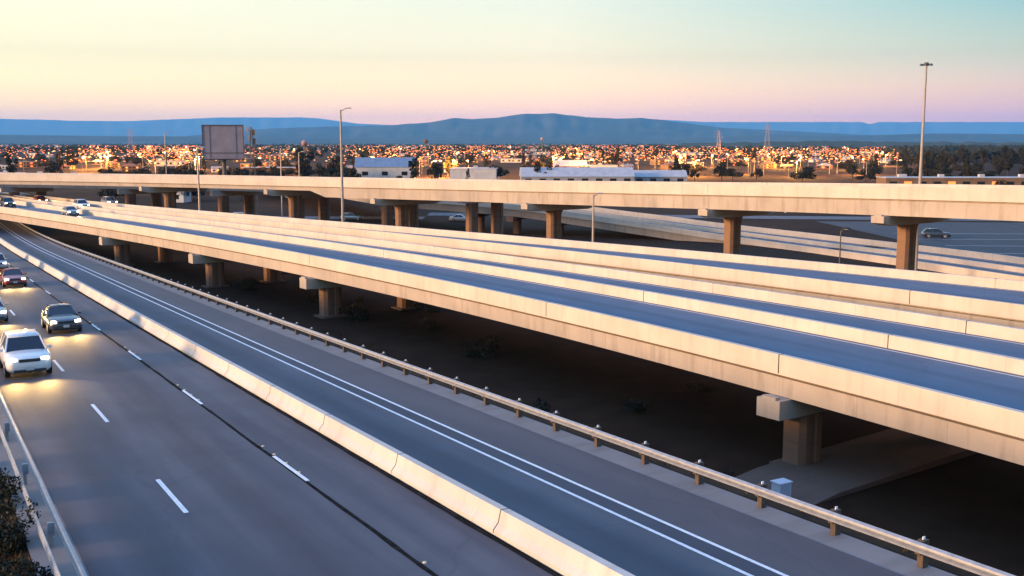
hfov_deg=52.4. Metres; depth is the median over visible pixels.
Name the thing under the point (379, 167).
warehouse
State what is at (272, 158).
house
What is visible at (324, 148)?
woods
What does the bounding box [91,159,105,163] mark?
house
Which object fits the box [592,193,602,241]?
light pole
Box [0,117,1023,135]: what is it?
mountains
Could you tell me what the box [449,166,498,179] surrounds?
warehouse
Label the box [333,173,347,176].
tree
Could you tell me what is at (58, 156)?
tree
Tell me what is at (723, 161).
tree
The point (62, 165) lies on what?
tree
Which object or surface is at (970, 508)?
ground
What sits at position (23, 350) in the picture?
car
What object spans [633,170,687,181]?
shed
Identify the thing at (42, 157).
tree
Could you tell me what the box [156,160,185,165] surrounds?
house
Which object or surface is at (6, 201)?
car
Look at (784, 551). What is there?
shoulder road
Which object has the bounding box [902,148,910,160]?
tree
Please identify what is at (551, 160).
tree
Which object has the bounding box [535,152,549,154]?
house
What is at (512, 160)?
house
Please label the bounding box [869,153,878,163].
tree
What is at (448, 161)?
tree
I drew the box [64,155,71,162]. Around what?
tree
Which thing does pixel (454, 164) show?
tree
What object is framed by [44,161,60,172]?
tree
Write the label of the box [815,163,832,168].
house
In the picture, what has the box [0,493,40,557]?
bush
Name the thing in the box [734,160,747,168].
tree
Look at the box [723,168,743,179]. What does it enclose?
tree
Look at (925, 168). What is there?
tree
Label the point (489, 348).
shrub
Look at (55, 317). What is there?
car
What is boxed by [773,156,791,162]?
tree
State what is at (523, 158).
tree
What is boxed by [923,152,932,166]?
tree
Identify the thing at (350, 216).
parked car
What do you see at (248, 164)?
house
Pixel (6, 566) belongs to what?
bush
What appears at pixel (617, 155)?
tree
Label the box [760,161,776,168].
house
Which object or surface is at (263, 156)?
house
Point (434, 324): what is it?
shrub
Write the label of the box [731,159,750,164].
house
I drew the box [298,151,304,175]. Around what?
light pole
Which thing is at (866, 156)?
house
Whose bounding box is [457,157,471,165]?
tree
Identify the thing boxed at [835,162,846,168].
tree
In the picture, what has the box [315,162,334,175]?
tree
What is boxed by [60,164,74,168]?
house
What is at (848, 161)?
tree
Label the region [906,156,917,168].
tree
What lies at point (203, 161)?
tree
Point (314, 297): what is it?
shrub
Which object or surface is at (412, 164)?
tree
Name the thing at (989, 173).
tree
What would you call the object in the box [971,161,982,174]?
tree
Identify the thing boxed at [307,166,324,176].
tree
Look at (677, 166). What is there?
tree
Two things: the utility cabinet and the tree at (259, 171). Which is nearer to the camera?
the utility cabinet
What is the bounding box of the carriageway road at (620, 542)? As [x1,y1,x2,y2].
[0,226,746,575]
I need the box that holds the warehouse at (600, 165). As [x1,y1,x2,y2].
[587,163,617,166]
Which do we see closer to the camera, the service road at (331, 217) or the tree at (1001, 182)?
the service road at (331, 217)
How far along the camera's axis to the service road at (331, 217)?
237.38 m
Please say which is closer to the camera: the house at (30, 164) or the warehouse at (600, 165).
the warehouse at (600, 165)
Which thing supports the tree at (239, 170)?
on the ground at (970, 508)
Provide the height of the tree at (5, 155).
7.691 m
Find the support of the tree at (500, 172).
on the ground at (970, 508)
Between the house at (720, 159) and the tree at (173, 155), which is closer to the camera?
the house at (720, 159)
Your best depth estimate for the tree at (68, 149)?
1082.01 m
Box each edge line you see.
[2,224,787,575]
[2,227,752,575]
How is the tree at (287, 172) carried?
on the ground at (970, 508)
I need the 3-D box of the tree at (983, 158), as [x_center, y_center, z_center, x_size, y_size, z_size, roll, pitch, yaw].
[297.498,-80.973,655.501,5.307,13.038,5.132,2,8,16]
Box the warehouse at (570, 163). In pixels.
[553,160,586,166]
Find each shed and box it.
[519,167,634,180]
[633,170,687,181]
[876,174,1023,184]
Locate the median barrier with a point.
(559, 554)
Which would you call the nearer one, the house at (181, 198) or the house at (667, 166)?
the house at (181, 198)
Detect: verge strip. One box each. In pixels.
[0,389,89,575]
[11,221,956,575]
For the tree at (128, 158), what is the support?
on the ground at (970, 508)
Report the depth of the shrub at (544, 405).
64.41 m
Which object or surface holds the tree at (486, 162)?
on the ground at (970, 508)
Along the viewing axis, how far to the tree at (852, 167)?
493.94 m
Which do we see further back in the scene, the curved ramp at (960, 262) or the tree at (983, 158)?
the tree at (983, 158)
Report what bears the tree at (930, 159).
on the ground at (970, 508)
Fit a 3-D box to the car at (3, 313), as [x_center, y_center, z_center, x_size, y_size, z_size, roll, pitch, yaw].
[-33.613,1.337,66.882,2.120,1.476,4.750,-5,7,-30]
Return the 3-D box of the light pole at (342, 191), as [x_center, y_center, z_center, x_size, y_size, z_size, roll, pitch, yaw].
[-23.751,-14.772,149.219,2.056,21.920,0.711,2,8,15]
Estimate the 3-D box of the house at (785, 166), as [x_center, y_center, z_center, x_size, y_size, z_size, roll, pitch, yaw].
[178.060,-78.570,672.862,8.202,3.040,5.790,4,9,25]
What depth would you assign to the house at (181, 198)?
296.76 m
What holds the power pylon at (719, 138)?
on the ground at (970, 508)
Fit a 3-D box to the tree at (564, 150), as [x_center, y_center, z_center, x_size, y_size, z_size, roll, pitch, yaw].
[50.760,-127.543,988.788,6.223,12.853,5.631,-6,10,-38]
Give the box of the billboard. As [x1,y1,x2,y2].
[201,125,252,174]
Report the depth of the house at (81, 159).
889.35 m
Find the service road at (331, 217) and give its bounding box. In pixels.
[276,216,423,218]
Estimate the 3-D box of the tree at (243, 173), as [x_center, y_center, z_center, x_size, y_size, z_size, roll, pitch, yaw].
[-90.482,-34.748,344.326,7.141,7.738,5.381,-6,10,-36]
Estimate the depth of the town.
2937.56 m
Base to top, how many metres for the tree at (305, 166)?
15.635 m
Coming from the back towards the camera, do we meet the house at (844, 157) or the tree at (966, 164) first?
the house at (844, 157)
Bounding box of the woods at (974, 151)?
[883,144,1023,160]
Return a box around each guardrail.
[0,393,86,575]
[17,222,1023,575]
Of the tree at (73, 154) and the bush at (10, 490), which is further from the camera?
the tree at (73, 154)
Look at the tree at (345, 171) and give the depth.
420.36 m
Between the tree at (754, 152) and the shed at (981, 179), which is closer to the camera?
the shed at (981, 179)
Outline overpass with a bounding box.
[0,173,1023,269]
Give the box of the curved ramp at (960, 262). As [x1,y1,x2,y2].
[344,198,1023,280]
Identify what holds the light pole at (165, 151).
on the service road at (331, 217)
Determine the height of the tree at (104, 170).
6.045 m
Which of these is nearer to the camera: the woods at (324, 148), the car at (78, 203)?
the car at (78, 203)
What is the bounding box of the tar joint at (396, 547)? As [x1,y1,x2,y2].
[8,264,437,575]
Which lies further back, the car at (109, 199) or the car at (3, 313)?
the car at (109, 199)
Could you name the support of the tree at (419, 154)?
on the ground at (970, 508)
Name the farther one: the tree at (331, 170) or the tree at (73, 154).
the tree at (73, 154)
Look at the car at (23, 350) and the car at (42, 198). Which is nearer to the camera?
the car at (23, 350)
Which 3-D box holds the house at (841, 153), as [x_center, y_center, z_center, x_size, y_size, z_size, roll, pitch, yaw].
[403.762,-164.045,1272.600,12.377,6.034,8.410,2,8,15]
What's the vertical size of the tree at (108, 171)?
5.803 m
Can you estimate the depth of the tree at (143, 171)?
480.82 m
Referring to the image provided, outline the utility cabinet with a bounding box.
[770,478,792,496]
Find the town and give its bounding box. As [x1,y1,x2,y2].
[0,144,873,150]
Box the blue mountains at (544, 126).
[192,113,865,138]
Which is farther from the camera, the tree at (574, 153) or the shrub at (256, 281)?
the tree at (574, 153)
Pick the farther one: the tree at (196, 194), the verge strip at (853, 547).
the tree at (196, 194)
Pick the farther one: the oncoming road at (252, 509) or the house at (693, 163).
the house at (693, 163)
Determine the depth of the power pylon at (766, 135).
1566.70 m
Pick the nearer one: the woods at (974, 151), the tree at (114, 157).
the tree at (114, 157)
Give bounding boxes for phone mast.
[246,126,258,213]
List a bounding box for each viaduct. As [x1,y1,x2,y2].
[0,188,1023,328]
[0,194,1023,465]
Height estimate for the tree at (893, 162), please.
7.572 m
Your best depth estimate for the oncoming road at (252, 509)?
30.29 m
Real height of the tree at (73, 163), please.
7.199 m
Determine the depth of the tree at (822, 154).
997.41 m
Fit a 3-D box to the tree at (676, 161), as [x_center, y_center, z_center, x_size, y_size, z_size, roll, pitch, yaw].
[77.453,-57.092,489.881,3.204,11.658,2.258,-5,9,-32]
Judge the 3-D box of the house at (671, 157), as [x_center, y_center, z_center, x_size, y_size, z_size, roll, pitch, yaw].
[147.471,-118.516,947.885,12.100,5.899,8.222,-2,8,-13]
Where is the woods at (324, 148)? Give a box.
[0,143,1019,153]
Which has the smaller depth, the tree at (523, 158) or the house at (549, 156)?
the tree at (523, 158)
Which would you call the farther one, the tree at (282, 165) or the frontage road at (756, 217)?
the tree at (282, 165)
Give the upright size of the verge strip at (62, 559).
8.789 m
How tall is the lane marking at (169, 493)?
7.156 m
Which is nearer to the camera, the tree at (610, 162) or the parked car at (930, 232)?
the parked car at (930, 232)
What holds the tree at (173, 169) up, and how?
on the ground at (970, 508)
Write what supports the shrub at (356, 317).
on the ground at (970, 508)
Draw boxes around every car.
[0,197,15,206]
[0,253,7,268]
[0,268,26,286]
[0,299,7,321]
[0,329,51,377]
[33,196,47,200]
[41,303,81,332]
[61,206,78,215]
[72,199,89,208]
[101,196,117,202]
[340,212,363,220]
[449,214,465,220]
[921,228,950,238]
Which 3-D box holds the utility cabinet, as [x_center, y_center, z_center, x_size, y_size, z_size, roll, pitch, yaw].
[12.900,9.705,49.827,0.850,0.960,0.650,-5,9,-30]
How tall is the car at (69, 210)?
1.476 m
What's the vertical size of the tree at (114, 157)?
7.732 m
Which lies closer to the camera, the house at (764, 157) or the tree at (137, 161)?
the tree at (137, 161)
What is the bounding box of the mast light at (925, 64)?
[914,62,932,270]
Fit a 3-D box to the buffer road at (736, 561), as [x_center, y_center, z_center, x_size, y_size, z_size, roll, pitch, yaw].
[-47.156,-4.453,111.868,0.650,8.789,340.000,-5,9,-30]
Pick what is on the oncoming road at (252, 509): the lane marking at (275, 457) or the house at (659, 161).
the lane marking at (275, 457)
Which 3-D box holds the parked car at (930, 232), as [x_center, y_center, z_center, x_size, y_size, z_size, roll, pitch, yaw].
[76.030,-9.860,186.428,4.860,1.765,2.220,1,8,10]
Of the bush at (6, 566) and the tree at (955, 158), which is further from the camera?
the tree at (955, 158)
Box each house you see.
[15,161,36,167]
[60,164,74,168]
[72,157,90,161]
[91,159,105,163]
[105,161,119,167]
[121,163,138,171]
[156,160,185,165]
[176,191,191,202]
[211,166,227,171]
[233,156,247,161]
[240,163,265,168]
[257,154,269,158]
[262,161,279,166]
[269,154,283,160]
[418,159,427,163]
[501,158,521,162]
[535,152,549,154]
[543,155,556,159]
[620,164,633,167]
[650,158,666,164]
[660,162,682,169]
[666,155,680,160]
[678,152,694,154]
[681,161,703,165]
[719,157,734,164]
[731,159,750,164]
[757,155,770,160]
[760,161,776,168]
[780,164,793,168]
[808,158,822,161]
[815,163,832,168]
[837,151,846,155]
[842,156,853,159]
[856,155,871,158]
[880,159,891,162]
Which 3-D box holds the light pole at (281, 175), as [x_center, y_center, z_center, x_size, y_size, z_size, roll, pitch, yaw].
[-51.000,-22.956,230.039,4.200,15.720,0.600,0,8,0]
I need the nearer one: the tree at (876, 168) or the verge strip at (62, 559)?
the verge strip at (62, 559)
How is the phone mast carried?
on the service road at (331, 217)
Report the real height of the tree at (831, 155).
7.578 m
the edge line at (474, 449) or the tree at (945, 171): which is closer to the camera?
the edge line at (474, 449)
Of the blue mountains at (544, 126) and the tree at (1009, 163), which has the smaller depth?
the tree at (1009, 163)
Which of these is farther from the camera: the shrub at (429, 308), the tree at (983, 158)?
the tree at (983, 158)
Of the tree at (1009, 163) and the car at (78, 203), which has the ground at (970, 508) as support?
the tree at (1009, 163)
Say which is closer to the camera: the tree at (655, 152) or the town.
the tree at (655, 152)
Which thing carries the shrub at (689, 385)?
on the ground at (970, 508)
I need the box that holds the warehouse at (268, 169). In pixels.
[241,165,297,175]
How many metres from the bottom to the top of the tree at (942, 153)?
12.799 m
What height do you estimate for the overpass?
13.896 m
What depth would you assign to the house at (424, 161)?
822.46 m
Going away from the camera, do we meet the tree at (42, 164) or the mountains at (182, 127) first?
the tree at (42, 164)
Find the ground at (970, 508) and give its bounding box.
[0,144,1023,575]
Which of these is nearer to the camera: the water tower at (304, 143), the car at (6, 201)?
the car at (6, 201)
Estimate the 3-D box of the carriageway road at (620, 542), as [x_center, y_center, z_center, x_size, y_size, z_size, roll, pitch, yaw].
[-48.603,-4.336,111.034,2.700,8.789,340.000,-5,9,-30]
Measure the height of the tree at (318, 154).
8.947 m
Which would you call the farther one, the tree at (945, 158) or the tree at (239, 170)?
the tree at (945, 158)
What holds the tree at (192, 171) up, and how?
on the ground at (970, 508)
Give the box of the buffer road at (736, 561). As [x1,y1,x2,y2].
[0,223,781,575]
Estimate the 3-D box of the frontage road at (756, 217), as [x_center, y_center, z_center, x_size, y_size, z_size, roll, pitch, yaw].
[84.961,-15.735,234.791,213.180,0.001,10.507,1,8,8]
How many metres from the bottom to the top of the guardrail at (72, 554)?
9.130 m
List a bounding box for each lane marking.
[0,298,187,512]
[8,263,308,480]
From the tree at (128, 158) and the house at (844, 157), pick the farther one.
the house at (844, 157)
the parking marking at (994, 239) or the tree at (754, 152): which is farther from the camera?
the tree at (754, 152)
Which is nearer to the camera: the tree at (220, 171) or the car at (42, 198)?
the car at (42, 198)
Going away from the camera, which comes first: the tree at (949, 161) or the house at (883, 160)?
the tree at (949, 161)
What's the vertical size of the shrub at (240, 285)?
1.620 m
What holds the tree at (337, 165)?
on the ground at (970, 508)
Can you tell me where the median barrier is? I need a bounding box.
[0,238,634,575]
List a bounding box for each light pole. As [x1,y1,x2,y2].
[164,132,169,173]
[196,147,205,209]
[271,148,288,216]
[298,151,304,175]
[340,107,350,221]
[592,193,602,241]
[839,228,850,263]
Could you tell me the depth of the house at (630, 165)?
687.33 m
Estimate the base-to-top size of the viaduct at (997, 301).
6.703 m
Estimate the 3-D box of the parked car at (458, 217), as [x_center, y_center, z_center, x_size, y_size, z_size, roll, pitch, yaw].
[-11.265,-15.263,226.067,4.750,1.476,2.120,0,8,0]
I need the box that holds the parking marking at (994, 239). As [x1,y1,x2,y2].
[951,233,1023,253]
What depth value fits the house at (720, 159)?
793.80 m
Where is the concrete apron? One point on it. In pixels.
(856, 465)
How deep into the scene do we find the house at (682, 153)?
1392.47 m
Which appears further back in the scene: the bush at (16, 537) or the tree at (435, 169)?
the tree at (435, 169)
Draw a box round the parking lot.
[817,221,1023,256]
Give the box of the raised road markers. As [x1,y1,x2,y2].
[47,291,426,563]
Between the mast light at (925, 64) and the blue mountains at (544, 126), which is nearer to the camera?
the mast light at (925, 64)
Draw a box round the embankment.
[0,223,979,575]
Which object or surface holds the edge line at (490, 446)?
on the buffer road at (736, 561)
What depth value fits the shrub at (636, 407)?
66.36 m
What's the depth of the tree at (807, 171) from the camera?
425.31 m
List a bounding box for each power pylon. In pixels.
[715,130,722,152]
[763,124,771,152]
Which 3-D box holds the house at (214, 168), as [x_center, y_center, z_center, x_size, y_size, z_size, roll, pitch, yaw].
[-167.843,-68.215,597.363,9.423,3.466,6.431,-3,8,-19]
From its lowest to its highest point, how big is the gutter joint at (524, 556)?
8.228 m
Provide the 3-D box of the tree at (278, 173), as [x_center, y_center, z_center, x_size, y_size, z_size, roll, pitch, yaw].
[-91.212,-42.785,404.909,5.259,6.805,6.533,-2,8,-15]
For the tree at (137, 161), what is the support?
on the ground at (970, 508)
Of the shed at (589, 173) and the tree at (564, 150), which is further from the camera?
the tree at (564, 150)
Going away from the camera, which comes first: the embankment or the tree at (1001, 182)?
the embankment
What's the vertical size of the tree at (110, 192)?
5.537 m
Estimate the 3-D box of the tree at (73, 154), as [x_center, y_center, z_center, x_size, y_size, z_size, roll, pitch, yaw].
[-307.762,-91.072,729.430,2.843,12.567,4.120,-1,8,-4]
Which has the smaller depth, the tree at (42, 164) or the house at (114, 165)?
the tree at (42, 164)
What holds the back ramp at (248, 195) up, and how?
on the ground at (970, 508)
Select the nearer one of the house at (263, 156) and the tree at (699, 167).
the tree at (699, 167)
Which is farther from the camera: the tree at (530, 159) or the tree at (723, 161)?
the tree at (530, 159)
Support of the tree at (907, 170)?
on the ground at (970, 508)
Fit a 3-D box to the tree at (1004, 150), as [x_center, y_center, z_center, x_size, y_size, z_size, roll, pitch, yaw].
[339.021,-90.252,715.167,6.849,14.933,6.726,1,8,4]
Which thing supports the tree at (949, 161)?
on the ground at (970, 508)
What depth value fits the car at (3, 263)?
105.02 m
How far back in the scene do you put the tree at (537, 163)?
503.63 m
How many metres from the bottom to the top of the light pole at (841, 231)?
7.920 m
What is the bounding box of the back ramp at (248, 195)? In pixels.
[0,184,502,234]
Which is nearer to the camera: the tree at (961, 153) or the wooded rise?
the tree at (961, 153)
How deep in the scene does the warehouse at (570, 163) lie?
552.66 m
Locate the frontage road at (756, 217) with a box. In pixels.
[428,213,1004,220]
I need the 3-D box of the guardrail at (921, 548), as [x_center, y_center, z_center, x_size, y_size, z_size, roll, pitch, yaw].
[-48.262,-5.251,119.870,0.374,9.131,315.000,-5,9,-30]
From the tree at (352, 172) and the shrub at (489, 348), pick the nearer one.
the shrub at (489, 348)
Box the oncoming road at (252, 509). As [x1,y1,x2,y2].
[0,245,552,575]
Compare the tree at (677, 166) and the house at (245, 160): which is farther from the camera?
the house at (245, 160)
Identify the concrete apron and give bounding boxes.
[734,428,977,504]
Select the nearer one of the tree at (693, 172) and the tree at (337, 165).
the tree at (693, 172)
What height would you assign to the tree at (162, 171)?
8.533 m
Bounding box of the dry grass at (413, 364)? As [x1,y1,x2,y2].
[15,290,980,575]
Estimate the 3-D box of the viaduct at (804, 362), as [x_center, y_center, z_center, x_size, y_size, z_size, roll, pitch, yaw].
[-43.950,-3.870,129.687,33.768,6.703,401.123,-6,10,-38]
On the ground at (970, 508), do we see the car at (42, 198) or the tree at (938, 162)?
the tree at (938, 162)
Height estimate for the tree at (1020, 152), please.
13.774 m
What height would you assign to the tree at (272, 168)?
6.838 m
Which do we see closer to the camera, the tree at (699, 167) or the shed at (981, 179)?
the shed at (981, 179)
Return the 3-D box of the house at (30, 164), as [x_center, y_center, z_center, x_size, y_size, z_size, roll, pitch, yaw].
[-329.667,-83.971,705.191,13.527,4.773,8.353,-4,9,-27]
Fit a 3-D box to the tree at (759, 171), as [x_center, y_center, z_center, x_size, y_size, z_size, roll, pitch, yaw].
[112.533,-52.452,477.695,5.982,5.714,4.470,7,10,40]
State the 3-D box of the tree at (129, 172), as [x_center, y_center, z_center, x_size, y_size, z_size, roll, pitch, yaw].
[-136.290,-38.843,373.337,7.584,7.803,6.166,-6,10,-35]
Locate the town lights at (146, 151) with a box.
[0,145,897,164]
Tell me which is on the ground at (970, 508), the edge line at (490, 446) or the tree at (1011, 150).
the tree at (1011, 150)
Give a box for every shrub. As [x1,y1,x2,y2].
[231,278,257,291]
[248,277,259,283]
[309,290,318,302]
[338,301,372,321]
[414,302,440,312]
[419,316,441,330]
[462,335,501,357]
[530,398,550,418]
[621,398,654,411]
[687,378,710,392]
[722,469,734,476]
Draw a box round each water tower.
[301,140,307,158]
[423,139,427,153]
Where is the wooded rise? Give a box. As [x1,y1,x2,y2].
[682,141,1023,150]
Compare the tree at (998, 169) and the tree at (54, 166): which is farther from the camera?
the tree at (998, 169)
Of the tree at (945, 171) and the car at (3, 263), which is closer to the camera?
the car at (3, 263)
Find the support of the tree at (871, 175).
on the ground at (970, 508)
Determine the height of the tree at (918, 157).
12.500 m
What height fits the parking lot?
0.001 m
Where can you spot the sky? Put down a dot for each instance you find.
(391, 62)
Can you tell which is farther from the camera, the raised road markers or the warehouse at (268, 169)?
the warehouse at (268, 169)
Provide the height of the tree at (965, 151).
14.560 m
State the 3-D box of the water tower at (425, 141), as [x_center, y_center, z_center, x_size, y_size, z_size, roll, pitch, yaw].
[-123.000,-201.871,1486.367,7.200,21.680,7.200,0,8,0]
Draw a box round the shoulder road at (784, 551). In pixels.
[0,219,903,575]
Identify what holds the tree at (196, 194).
on the ground at (970, 508)
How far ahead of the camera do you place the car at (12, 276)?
88.78 m
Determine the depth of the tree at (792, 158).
850.69 m
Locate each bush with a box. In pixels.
[0,467,21,515]
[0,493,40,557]
[0,547,53,575]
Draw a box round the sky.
[0,0,1023,124]
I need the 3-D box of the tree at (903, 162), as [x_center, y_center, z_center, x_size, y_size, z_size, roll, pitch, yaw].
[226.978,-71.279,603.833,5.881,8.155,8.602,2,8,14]
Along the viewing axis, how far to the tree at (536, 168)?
426.09 m
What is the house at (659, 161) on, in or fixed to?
on the ground at (970, 508)
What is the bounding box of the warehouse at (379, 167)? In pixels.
[354,157,415,177]
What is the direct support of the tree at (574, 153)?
on the ground at (970, 508)
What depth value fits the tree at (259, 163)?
583.01 m
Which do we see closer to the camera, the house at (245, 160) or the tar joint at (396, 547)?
the tar joint at (396, 547)
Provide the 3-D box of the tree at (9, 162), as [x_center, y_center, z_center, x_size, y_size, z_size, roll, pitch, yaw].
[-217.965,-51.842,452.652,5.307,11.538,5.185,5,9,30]
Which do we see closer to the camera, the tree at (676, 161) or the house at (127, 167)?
the tree at (676, 161)
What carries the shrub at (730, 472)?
on the ground at (970, 508)
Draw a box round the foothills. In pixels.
[0,133,1023,143]
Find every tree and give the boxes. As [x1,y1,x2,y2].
[0,152,11,158]
[5,156,18,172]
[31,155,47,161]
[36,161,49,166]
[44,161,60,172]
[55,152,64,171]
[59,158,63,172]
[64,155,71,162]
[66,146,71,154]
[66,159,78,169]
[71,149,74,161]
[97,189,124,199]
[98,167,114,172]
[98,169,112,173]
[109,155,121,161]
[124,155,134,162]
[126,170,140,173]
[132,157,146,167]
[134,167,154,173]
[158,166,171,173]
[167,154,178,158]
[168,168,178,173]
[175,163,196,173]
[179,169,196,174]
[192,191,204,200]
[202,159,205,170]
[218,167,235,174]
[230,171,247,175]
[236,168,248,174]
[251,158,262,166]
[252,167,268,175]
[267,165,276,173]
[272,169,283,175]
[276,161,286,166]
[283,167,300,174]
[295,147,314,176]
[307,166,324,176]
[315,151,323,159]
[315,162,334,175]
[327,167,338,175]
[332,156,340,171]
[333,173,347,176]
[338,168,348,176]
[347,168,361,176]
[408,158,419,177]
[416,152,423,158]
[426,162,444,178]
[443,156,452,172]
[448,161,458,172]
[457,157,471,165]
[483,154,491,166]
[489,165,509,176]
[521,152,525,165]
[526,161,540,166]
[528,154,534,163]
[534,166,551,172]
[549,158,560,164]
[562,147,568,157]
[570,148,576,159]
[601,150,604,164]
[606,158,618,165]
[611,151,619,163]
[651,149,657,158]
[673,155,678,166]
[674,163,690,174]
[687,161,705,171]
[690,169,698,180]
[713,163,726,180]
[718,157,733,165]
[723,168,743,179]
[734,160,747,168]
[750,147,756,163]
[750,168,762,179]
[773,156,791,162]
[786,155,795,160]
[790,166,816,182]
[819,151,826,159]
[826,153,835,158]
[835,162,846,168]
[843,159,858,172]
[845,163,857,178]
[855,170,875,182]
[859,163,882,174]
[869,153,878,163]
[888,156,901,166]
[897,158,908,168]
[901,167,913,175]
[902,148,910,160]
[902,171,917,175]
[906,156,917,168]
[917,151,919,163]
[922,162,933,175]
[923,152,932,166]
[924,155,933,170]
[934,156,945,173]
[938,150,947,163]
[938,167,952,174]
[940,154,948,167]
[946,158,957,167]
[947,154,958,162]
[957,149,965,162]
[959,146,967,165]
[962,158,974,175]
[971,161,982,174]
[980,149,988,164]
[982,171,995,175]
[993,158,1003,175]
[994,179,1006,184]
[1000,146,1009,160]
[1003,152,1013,175]
[1008,148,1017,162]
[1018,147,1023,165]
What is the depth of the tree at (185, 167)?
502.07 m
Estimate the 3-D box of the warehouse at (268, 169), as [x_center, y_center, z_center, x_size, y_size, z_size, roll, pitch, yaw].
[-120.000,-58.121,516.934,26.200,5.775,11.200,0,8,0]
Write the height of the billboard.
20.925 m
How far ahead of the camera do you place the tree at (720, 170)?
455.55 m
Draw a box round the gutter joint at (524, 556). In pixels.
[0,244,560,575]
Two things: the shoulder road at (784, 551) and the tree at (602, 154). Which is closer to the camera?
the shoulder road at (784, 551)
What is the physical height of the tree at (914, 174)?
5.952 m

